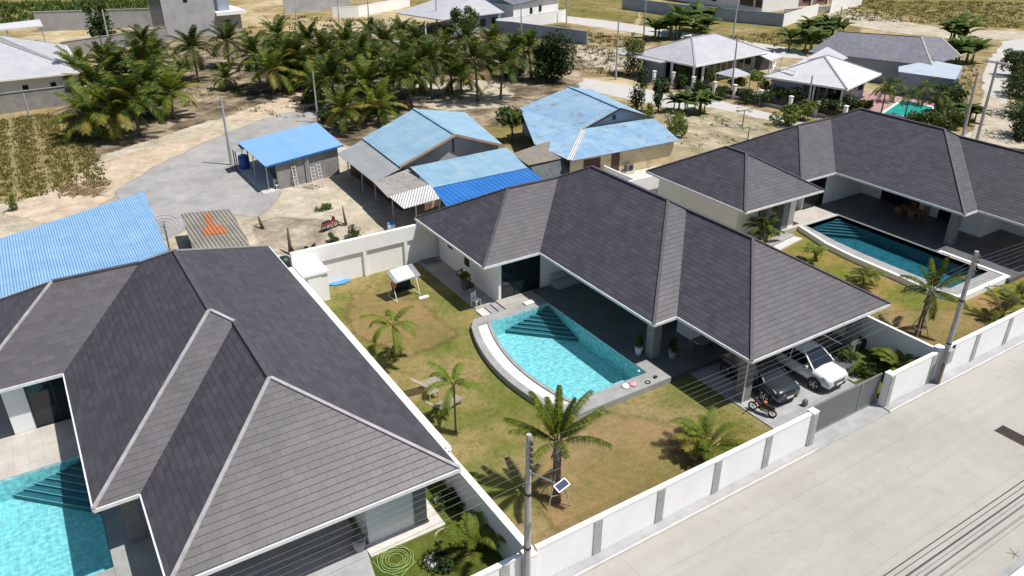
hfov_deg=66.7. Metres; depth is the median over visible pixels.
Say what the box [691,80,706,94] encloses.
clipped bush
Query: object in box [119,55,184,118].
coconut palm
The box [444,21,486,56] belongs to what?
coconut palm
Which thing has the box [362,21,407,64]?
coconut palm
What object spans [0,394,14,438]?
sliding door
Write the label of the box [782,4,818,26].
boundary wall
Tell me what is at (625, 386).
towel
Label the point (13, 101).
boundary wall
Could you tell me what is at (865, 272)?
areca palm
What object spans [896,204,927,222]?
dining table
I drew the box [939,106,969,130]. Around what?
shrub
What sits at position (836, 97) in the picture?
shrub
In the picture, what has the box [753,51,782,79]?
carport
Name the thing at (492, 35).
coconut palm
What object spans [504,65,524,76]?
bush
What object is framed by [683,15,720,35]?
banana plant
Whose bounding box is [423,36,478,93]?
coconut palm
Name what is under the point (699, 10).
banana plant
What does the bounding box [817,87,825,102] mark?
window
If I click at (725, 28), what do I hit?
field
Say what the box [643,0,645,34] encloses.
utility pole
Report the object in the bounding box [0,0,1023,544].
ground
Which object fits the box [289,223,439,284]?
garden wall
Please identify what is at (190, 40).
coconut palm
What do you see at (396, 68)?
coconut palm
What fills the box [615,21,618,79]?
utility pole
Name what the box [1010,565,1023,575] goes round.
boundary wall
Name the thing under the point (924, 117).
shrub
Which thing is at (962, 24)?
banana plant
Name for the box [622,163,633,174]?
air conditioner
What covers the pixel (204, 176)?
gravel drive
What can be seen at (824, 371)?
parked car
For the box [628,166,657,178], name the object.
path
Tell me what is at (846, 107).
fence post
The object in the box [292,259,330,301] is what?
pump house
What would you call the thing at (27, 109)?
utility pole
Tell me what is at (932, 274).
coconut palm
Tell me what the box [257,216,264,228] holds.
driftwood
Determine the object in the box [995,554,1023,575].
pavement
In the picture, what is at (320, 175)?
wooden rack
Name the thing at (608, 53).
dry weeds
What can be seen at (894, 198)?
glass door
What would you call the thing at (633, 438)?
overhead cable
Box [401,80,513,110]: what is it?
sand clearing
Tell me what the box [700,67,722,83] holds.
shrub
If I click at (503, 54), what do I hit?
coconut palm
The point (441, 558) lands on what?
shrub
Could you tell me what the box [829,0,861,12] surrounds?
boundary wall
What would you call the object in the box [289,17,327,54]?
coconut palm
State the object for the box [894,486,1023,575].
overhead cable
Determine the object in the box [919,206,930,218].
garden chair
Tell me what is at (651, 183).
garden wall
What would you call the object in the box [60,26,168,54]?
boundary wall
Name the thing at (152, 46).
coconut palm
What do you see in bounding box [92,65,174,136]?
coconut palm
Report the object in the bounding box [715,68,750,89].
gazebo
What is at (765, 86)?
shrub
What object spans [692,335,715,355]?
garden table
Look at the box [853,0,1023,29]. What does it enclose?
field
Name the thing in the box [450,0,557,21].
warehouse
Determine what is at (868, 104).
shrub
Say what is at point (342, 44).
coconut palm
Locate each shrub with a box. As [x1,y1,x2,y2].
[4,193,18,210]
[313,203,333,211]
[328,231,339,241]
[344,224,360,239]
[422,546,457,573]
[433,486,465,510]
[677,64,698,76]
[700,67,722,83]
[727,77,747,86]
[748,69,769,91]
[753,89,775,103]
[758,80,771,90]
[768,104,803,126]
[771,84,789,99]
[786,86,808,102]
[788,99,820,118]
[815,97,844,116]
[823,92,846,105]
[830,344,858,359]
[843,94,863,111]
[846,362,876,377]
[862,99,873,108]
[868,347,888,362]
[904,110,922,122]
[915,110,946,125]
[923,97,952,121]
[934,78,967,99]
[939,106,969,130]
[943,81,970,103]
[998,50,1023,76]
[1000,64,1023,95]
[1002,98,1023,137]
[1003,47,1022,61]
[1005,79,1023,105]
[1012,118,1023,142]
[1017,53,1023,75]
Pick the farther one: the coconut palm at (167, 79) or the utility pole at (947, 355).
the coconut palm at (167, 79)
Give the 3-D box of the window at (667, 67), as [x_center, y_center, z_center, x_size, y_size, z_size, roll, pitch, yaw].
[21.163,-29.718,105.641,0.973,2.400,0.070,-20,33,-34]
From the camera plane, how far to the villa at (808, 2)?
172.66 m
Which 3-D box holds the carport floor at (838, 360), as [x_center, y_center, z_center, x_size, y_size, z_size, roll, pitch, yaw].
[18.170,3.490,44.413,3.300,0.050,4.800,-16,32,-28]
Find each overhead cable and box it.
[231,244,1017,575]
[248,249,1014,575]
[264,250,1022,575]
[280,255,1019,575]
[299,258,1023,575]
[325,265,1022,575]
[883,480,1023,575]
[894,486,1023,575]
[905,493,1023,575]
[926,506,1023,575]
[941,516,1023,575]
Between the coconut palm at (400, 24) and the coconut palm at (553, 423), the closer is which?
the coconut palm at (553, 423)
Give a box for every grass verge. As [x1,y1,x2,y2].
[638,81,818,121]
[917,38,1001,134]
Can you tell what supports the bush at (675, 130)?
on the sand plot
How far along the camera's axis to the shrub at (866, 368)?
41.79 m
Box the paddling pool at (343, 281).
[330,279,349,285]
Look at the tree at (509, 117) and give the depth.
78.30 m
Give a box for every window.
[21,84,29,89]
[49,81,56,86]
[464,257,468,266]
[480,19,485,25]
[583,157,600,167]
[664,62,670,76]
[689,67,697,77]
[697,66,705,80]
[707,64,714,79]
[714,63,720,76]
[720,61,726,76]
[726,60,732,69]
[736,59,743,68]
[740,0,753,6]
[743,57,751,67]
[755,0,761,7]
[810,86,817,100]
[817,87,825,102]
[826,88,833,97]
[856,83,863,92]
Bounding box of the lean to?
[231,144,247,171]
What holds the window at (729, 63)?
in the bungalow at (711, 51)
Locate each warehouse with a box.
[0,35,81,97]
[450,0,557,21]
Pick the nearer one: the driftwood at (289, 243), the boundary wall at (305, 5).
the driftwood at (289, 243)
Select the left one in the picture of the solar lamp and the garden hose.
the garden hose
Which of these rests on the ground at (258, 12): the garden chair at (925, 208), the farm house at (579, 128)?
the farm house at (579, 128)
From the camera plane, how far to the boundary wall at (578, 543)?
31.88 m
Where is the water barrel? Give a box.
[238,154,250,169]
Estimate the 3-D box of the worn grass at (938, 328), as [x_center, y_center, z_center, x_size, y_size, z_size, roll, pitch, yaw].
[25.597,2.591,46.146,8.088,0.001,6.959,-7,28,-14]
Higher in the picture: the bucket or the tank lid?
the bucket
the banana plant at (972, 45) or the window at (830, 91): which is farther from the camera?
the banana plant at (972, 45)
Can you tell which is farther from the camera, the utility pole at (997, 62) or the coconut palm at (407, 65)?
the coconut palm at (407, 65)
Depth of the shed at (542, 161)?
68.09 m
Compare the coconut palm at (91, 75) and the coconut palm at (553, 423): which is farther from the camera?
the coconut palm at (91, 75)
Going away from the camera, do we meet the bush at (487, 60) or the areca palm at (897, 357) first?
the areca palm at (897, 357)
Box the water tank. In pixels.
[279,255,290,267]
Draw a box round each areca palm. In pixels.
[382,345,405,362]
[424,407,451,426]
[434,509,506,564]
[668,406,757,461]
[742,211,784,242]
[801,242,828,262]
[846,265,889,286]
[870,347,920,370]
[977,287,1023,321]
[991,281,1023,300]
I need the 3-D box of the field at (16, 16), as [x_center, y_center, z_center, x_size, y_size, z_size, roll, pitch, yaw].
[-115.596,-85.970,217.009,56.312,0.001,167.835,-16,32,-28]
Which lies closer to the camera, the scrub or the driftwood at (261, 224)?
the driftwood at (261, 224)
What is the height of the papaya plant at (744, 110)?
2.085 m
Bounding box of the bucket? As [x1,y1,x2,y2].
[387,221,394,229]
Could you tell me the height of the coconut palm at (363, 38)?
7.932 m
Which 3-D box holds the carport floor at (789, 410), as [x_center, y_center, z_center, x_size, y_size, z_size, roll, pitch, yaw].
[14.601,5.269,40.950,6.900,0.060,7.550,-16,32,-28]
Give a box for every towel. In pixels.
[621,383,629,388]
[628,381,637,386]
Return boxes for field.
[0,0,148,23]
[558,0,638,23]
[640,12,859,51]
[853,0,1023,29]
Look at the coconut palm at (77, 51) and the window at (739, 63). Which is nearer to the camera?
the coconut palm at (77, 51)
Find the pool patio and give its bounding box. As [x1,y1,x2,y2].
[860,93,936,123]
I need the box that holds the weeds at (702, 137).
[673,111,764,147]
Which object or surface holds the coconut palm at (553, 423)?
on the worn grass at (632, 467)
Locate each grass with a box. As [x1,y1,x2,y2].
[345,293,456,356]
[532,412,709,531]
[791,246,1022,334]
[876,308,984,345]
[947,59,979,127]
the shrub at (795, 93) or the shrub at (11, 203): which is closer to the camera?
the shrub at (11, 203)
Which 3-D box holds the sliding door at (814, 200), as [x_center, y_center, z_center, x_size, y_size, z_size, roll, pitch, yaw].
[24.383,-7.660,62.673,2.400,2.400,0.080,-16,32,-28]
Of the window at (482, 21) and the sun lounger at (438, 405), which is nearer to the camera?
the sun lounger at (438, 405)
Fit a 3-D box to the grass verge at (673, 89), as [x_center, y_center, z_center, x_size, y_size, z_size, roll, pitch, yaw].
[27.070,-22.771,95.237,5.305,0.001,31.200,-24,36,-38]
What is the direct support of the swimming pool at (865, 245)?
in the lawn at (889, 288)
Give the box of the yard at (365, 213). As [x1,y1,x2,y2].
[0,120,445,269]
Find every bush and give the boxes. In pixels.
[170,59,194,70]
[244,57,262,70]
[299,89,325,103]
[317,106,340,125]
[373,100,398,112]
[476,55,496,67]
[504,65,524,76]
[643,102,654,118]
[664,110,689,136]
[674,74,687,87]
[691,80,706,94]
[715,85,730,99]
[738,86,756,104]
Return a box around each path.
[365,499,444,557]
[418,257,494,309]
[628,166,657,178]
[767,232,793,246]
[774,236,802,249]
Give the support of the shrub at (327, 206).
on the yard at (365, 213)
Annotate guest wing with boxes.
[646,146,823,239]
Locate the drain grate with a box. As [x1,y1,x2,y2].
[994,425,1023,445]
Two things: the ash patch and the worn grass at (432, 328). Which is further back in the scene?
the ash patch
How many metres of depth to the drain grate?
37.49 m
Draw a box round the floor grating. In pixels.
[418,257,441,266]
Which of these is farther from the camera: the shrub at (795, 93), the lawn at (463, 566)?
the shrub at (795, 93)
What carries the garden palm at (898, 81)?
on the pool patio
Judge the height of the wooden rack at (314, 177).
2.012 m
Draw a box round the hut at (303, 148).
[238,122,342,189]
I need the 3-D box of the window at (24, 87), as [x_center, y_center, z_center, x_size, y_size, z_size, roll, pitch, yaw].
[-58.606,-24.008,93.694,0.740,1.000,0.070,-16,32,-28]
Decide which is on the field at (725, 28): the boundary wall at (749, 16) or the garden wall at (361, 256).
the boundary wall at (749, 16)
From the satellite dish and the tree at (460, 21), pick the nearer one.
the satellite dish
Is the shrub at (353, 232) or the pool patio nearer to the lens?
the shrub at (353, 232)
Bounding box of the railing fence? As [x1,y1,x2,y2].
[655,77,842,117]
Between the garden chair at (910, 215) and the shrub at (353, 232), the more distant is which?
the garden chair at (910, 215)
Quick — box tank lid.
[423,553,438,568]
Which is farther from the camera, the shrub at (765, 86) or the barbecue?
the shrub at (765, 86)
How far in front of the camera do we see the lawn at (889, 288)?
51.04 m
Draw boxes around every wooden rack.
[291,165,298,187]
[309,166,318,189]
[316,163,323,187]
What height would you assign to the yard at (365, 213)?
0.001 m
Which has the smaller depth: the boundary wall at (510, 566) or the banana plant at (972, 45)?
the boundary wall at (510, 566)
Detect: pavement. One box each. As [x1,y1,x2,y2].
[554,445,816,575]
[882,334,1023,410]
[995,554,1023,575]
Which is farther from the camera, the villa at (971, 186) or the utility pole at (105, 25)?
the utility pole at (105, 25)
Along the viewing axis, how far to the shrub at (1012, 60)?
107.37 m
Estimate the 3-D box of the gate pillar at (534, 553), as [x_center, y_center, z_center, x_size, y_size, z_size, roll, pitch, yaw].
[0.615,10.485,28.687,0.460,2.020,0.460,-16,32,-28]
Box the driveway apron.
[812,403,889,449]
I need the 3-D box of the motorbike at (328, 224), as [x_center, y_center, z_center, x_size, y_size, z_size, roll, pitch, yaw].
[-13.876,-5.037,59.429,0.782,1.186,1.673,10,29,18]
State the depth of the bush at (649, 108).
86.91 m
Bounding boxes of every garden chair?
[471,290,480,307]
[685,338,697,356]
[893,207,902,218]
[906,210,915,223]
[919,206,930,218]
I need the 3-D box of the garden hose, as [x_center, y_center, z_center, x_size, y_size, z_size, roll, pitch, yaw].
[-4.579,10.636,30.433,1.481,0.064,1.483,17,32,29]
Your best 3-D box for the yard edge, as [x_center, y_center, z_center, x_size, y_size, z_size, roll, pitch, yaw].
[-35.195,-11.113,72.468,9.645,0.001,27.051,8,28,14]
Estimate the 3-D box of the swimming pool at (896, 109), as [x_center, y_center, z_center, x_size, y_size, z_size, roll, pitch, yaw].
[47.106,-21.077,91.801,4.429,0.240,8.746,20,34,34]
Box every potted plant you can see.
[456,268,470,290]
[634,333,643,354]
[668,337,678,358]
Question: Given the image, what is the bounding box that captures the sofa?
[550,271,582,289]
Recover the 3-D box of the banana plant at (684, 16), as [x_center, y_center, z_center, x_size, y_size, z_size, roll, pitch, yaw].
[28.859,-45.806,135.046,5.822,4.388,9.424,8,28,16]
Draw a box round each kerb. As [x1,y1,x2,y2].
[574,448,818,575]
[889,341,1023,412]
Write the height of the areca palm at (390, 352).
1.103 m
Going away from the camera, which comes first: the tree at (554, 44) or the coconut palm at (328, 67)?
the coconut palm at (328, 67)
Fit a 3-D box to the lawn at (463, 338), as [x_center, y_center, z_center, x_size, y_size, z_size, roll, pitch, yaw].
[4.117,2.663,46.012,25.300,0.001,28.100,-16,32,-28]
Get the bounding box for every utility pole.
[23,93,29,116]
[102,10,109,42]
[219,96,232,164]
[312,72,318,122]
[337,0,339,24]
[435,0,437,31]
[523,433,533,575]
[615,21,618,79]
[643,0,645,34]
[731,33,738,89]
[732,0,738,37]
[808,75,812,100]
[934,250,980,384]
[961,72,978,135]
[975,58,1012,139]
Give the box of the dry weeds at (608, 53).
[568,30,646,75]
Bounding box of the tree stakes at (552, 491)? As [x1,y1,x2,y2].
[540,475,571,510]
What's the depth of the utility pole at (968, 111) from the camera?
80.72 m
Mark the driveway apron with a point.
(840, 429)
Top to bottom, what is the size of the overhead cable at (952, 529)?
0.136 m
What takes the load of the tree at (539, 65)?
on the grove floor at (189, 115)
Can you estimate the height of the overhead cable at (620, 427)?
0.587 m
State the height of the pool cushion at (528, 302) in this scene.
0.117 m
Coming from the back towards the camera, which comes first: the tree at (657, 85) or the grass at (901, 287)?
the tree at (657, 85)
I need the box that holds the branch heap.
[58,179,113,198]
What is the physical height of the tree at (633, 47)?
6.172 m
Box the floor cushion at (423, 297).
[418,295,428,299]
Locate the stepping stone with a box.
[848,375,859,381]
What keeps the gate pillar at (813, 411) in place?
on the carport floor at (789, 410)
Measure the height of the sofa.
0.800 m
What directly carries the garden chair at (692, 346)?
on the terrace at (612, 324)
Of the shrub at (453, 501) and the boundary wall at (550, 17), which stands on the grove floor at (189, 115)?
the boundary wall at (550, 17)
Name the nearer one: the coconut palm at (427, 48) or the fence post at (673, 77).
the coconut palm at (427, 48)
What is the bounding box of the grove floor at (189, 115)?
[55,25,584,164]
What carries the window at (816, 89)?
in the bungalow at (831, 71)
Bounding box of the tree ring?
[434,527,446,544]
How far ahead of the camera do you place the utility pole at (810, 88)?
90.73 m
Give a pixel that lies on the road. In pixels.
(884, 495)
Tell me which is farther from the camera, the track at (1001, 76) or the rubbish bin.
the track at (1001, 76)
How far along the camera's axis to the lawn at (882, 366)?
42.78 m
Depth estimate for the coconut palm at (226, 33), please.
110.93 m
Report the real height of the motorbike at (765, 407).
1.024 m
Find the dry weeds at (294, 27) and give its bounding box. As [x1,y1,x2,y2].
[233,15,516,40]
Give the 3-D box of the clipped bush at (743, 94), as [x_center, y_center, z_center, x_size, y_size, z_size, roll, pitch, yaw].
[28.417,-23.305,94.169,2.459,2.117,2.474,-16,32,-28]
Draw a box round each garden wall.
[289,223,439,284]
[603,165,658,193]
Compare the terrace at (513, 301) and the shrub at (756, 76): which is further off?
the shrub at (756, 76)
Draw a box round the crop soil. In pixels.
[0,113,91,203]
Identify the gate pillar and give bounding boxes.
[520,546,537,575]
[805,407,819,445]
[877,370,896,406]
[931,344,944,380]
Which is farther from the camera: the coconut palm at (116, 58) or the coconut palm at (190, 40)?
the coconut palm at (190, 40)
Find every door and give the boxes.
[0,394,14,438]
[23,377,71,427]
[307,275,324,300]
[501,255,539,298]
[611,152,619,170]
[802,177,826,209]
[880,190,919,207]
[937,209,950,221]
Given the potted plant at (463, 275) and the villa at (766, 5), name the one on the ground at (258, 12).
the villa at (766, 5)
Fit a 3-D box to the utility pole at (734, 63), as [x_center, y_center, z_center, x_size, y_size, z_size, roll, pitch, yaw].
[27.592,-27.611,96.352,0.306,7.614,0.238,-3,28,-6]
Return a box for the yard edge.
[4,132,224,223]
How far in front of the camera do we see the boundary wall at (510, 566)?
27.90 m
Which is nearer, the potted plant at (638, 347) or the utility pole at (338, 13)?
the potted plant at (638, 347)
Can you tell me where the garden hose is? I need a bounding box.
[372,545,414,575]
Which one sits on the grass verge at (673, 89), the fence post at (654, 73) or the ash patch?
the fence post at (654, 73)
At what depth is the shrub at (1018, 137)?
76.23 m
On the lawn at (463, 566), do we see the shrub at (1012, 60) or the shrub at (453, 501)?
the shrub at (453, 501)
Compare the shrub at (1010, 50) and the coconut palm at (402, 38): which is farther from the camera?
the shrub at (1010, 50)
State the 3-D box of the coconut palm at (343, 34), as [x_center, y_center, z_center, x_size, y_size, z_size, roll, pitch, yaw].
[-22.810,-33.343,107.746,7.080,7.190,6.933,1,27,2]
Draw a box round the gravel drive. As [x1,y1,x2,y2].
[115,111,321,239]
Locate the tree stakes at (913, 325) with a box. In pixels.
[906,316,928,337]
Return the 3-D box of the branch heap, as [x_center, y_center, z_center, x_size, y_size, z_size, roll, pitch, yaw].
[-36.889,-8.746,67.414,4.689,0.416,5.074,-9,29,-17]
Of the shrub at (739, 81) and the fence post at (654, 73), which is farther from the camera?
the fence post at (654, 73)
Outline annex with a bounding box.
[897,60,962,99]
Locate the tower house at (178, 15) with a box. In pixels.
[148,0,245,38]
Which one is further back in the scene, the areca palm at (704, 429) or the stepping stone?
the stepping stone
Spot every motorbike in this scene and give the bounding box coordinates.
[321,213,338,231]
[748,391,776,417]
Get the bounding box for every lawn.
[324,264,771,548]
[367,480,503,575]
[758,205,1023,325]
[831,331,899,398]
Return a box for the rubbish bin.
[351,532,365,552]
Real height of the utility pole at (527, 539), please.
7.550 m
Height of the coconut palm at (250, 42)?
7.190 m
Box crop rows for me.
[0,111,110,201]
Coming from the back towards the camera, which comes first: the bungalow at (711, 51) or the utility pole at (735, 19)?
the utility pole at (735, 19)
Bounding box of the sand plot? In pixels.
[659,106,788,161]
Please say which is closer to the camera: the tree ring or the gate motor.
the tree ring
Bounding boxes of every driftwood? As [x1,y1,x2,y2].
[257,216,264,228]
[287,228,292,254]
[342,206,347,224]
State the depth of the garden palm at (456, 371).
36.01 m
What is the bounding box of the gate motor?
[802,398,807,406]
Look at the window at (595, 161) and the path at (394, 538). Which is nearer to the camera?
the path at (394, 538)
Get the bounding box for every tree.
[80,0,116,36]
[449,5,479,31]
[494,105,524,141]
[527,45,559,82]
[534,26,577,82]
[623,32,644,76]
[627,66,649,111]
[651,78,669,111]
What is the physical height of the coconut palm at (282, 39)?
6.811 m
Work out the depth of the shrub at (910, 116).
84.30 m
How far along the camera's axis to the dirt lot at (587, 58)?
119.26 m
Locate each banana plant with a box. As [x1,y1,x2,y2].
[643,14,690,40]
[662,11,696,38]
[663,88,698,112]
[664,1,723,32]
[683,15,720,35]
[684,88,720,114]
[776,25,831,53]
[794,16,843,42]
[821,15,852,36]
[937,12,988,43]
[948,35,997,64]
[950,101,992,124]
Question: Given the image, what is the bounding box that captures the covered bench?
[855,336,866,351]
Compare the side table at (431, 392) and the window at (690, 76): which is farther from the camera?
the window at (690, 76)
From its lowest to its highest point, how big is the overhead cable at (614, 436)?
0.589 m
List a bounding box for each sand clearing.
[219,87,336,120]
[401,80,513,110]
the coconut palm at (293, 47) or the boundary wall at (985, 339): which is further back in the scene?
the coconut palm at (293, 47)
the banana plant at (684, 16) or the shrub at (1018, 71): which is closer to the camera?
the shrub at (1018, 71)
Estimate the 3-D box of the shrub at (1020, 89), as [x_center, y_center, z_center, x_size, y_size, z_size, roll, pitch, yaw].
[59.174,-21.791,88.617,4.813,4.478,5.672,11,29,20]
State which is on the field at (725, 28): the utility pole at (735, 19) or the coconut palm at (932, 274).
the utility pole at (735, 19)
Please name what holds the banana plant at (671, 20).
on the dirt lot at (649, 41)
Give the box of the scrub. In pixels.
[0,0,148,23]
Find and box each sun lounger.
[408,376,444,391]
[425,394,462,408]
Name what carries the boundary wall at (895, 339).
on the ground at (258, 12)
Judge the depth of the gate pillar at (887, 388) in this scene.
38.96 m
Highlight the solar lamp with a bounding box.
[530,471,569,492]
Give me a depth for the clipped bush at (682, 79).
100.75 m
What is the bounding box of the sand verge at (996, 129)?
[970,95,1023,150]
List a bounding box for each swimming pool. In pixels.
[0,456,115,575]
[471,298,670,421]
[798,214,1009,302]
[882,100,933,117]
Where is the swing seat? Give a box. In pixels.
[386,263,420,301]
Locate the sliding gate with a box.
[808,373,882,432]
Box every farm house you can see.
[337,108,541,223]
[520,86,679,172]
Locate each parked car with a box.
[718,350,799,403]
[766,340,847,391]
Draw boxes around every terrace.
[0,418,79,479]
[101,498,354,575]
[495,290,540,308]
[532,283,725,381]
[752,206,834,238]
[815,193,1023,283]
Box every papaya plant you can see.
[714,116,731,124]
[736,106,753,123]
[741,124,757,139]
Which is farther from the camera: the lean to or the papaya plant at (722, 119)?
the papaya plant at (722, 119)
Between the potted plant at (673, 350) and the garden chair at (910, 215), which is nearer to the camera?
the potted plant at (673, 350)
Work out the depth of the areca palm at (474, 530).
30.55 m
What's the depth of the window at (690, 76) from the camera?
105.92 m
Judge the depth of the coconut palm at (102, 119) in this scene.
78.28 m
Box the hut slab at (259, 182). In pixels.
[238,162,279,193]
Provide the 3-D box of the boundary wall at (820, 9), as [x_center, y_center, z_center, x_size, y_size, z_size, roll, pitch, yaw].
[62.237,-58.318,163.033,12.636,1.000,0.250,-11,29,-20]
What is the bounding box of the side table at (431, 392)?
[424,386,438,400]
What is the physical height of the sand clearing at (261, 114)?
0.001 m
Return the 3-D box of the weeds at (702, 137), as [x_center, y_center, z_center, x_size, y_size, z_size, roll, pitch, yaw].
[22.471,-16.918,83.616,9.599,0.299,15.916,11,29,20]
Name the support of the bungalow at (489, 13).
on the grove floor at (189, 115)
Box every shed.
[181,209,250,247]
[513,141,569,178]
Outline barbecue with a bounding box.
[466,282,473,297]
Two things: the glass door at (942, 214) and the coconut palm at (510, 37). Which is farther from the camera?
the coconut palm at (510, 37)
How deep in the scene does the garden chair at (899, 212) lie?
60.94 m
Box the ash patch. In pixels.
[253,217,335,253]
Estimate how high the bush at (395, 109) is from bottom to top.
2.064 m
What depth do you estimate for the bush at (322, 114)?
85.80 m
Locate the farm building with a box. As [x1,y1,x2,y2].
[0,192,167,297]
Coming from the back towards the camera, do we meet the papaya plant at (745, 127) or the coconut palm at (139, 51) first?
the coconut palm at (139, 51)
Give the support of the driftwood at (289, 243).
on the ash patch
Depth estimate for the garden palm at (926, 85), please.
92.72 m
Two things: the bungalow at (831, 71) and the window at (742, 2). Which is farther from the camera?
the window at (742, 2)
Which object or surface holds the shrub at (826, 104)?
on the ground at (258, 12)
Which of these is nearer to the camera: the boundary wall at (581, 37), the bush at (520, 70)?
the bush at (520, 70)
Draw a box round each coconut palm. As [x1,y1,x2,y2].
[47,77,130,145]
[52,45,102,81]
[63,55,121,108]
[73,35,127,86]
[73,79,149,140]
[81,42,140,87]
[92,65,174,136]
[105,31,176,110]
[117,24,172,56]
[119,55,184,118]
[121,33,185,91]
[140,62,202,118]
[164,24,221,81]
[204,20,243,67]
[209,62,239,91]
[222,31,277,89]
[240,44,301,94]
[254,14,294,50]
[257,31,302,83]
[270,32,318,88]
[279,43,324,93]
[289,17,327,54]
[293,61,336,104]
[302,40,345,84]
[303,28,349,70]
[303,49,360,108]
[316,84,364,133]
[325,19,366,73]
[333,35,357,78]
[336,27,385,92]
[338,39,392,88]
[341,53,393,111]
[352,16,382,39]
[352,75,407,128]
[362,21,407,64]
[367,48,421,110]
[377,48,433,108]
[381,26,432,93]
[387,15,416,51]
[401,59,441,95]
[402,19,432,55]
[404,34,457,99]
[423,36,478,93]
[427,28,459,64]
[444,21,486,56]
[444,51,484,98]
[448,32,502,101]
[468,23,508,67]
[477,40,535,99]
[490,30,532,77]
[503,385,612,504]
[508,27,547,79]
[899,256,968,335]
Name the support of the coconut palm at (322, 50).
on the grove floor at (189, 115)
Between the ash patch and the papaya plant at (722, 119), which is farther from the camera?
the papaya plant at (722, 119)
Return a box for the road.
[581,343,1023,575]
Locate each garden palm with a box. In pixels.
[359,305,418,361]
[421,361,484,432]
[868,75,904,112]
[887,73,909,101]
[893,82,927,115]
[915,77,937,101]
[919,84,957,110]
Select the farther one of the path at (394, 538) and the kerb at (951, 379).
the kerb at (951, 379)
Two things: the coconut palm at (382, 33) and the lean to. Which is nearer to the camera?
the lean to
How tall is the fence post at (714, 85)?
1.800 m
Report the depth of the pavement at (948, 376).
42.12 m
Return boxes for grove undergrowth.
[65,37,564,146]
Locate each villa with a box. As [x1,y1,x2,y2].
[0,245,461,575]
[414,166,890,402]
[678,0,798,11]
[729,108,1023,245]
[798,0,829,5]
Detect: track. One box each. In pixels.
[563,16,806,58]
[577,78,804,126]
[827,12,1023,39]
[965,39,1023,137]
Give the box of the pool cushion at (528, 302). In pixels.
[523,300,534,305]
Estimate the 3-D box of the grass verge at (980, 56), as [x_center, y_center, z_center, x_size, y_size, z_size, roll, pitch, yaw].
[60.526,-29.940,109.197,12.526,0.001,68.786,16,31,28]
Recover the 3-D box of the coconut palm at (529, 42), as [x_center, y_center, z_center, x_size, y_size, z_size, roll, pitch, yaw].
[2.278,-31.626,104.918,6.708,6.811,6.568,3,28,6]
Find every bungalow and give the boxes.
[386,0,503,35]
[618,33,769,81]
[763,47,881,106]
[808,31,961,84]
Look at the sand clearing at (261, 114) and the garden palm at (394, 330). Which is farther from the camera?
the sand clearing at (261, 114)
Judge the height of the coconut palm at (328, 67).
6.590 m
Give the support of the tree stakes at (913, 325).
on the worn grass at (938, 328)
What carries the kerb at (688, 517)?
on the road
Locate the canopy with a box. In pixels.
[0,19,45,41]
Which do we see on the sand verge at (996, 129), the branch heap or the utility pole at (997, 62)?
the utility pole at (997, 62)
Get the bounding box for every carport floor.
[259,537,374,575]
[690,362,880,432]
[811,331,858,375]
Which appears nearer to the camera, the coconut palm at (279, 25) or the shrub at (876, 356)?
the shrub at (876, 356)
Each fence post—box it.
[652,70,656,84]
[671,72,675,85]
[691,76,695,89]
[712,81,717,94]
[732,84,737,99]
[788,95,793,103]
[813,100,820,116]
[843,105,849,112]
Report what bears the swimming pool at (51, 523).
in the ground at (258, 12)
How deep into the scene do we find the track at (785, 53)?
141.50 m
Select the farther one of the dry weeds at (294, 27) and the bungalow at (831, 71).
the dry weeds at (294, 27)
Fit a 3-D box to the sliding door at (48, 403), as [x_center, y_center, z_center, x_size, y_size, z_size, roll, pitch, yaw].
[-21.885,5.383,37.305,2.200,2.400,0.080,-16,32,-28]
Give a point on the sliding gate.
(845, 403)
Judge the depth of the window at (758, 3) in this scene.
162.56 m
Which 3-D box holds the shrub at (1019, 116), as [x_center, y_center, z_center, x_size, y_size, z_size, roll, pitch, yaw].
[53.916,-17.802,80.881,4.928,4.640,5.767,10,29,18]
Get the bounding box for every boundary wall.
[0,86,68,113]
[33,8,152,30]
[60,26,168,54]
[283,0,350,13]
[289,267,533,558]
[332,0,409,17]
[471,553,520,575]
[495,9,565,24]
[496,20,587,44]
[534,412,811,575]
[622,0,783,26]
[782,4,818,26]
[784,6,829,13]
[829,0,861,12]
[832,316,937,364]
[889,350,939,402]
[943,308,1023,374]
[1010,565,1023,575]
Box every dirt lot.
[570,25,664,77]
[576,47,635,71]
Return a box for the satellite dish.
[155,215,178,250]
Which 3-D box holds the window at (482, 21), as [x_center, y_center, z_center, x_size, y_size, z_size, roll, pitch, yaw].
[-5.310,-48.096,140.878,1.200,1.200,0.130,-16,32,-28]
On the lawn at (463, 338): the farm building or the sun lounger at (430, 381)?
the sun lounger at (430, 381)
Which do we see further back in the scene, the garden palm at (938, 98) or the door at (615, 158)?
the garden palm at (938, 98)
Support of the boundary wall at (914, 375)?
on the lawn at (882, 366)
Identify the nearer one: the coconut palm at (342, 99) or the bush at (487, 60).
the coconut palm at (342, 99)
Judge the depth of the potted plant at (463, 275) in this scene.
50.36 m
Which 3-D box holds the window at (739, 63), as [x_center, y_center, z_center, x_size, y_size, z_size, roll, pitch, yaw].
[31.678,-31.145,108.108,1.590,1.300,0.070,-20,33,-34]
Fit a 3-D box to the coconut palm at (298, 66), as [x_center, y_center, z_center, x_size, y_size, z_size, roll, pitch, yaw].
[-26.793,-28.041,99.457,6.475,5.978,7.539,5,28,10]

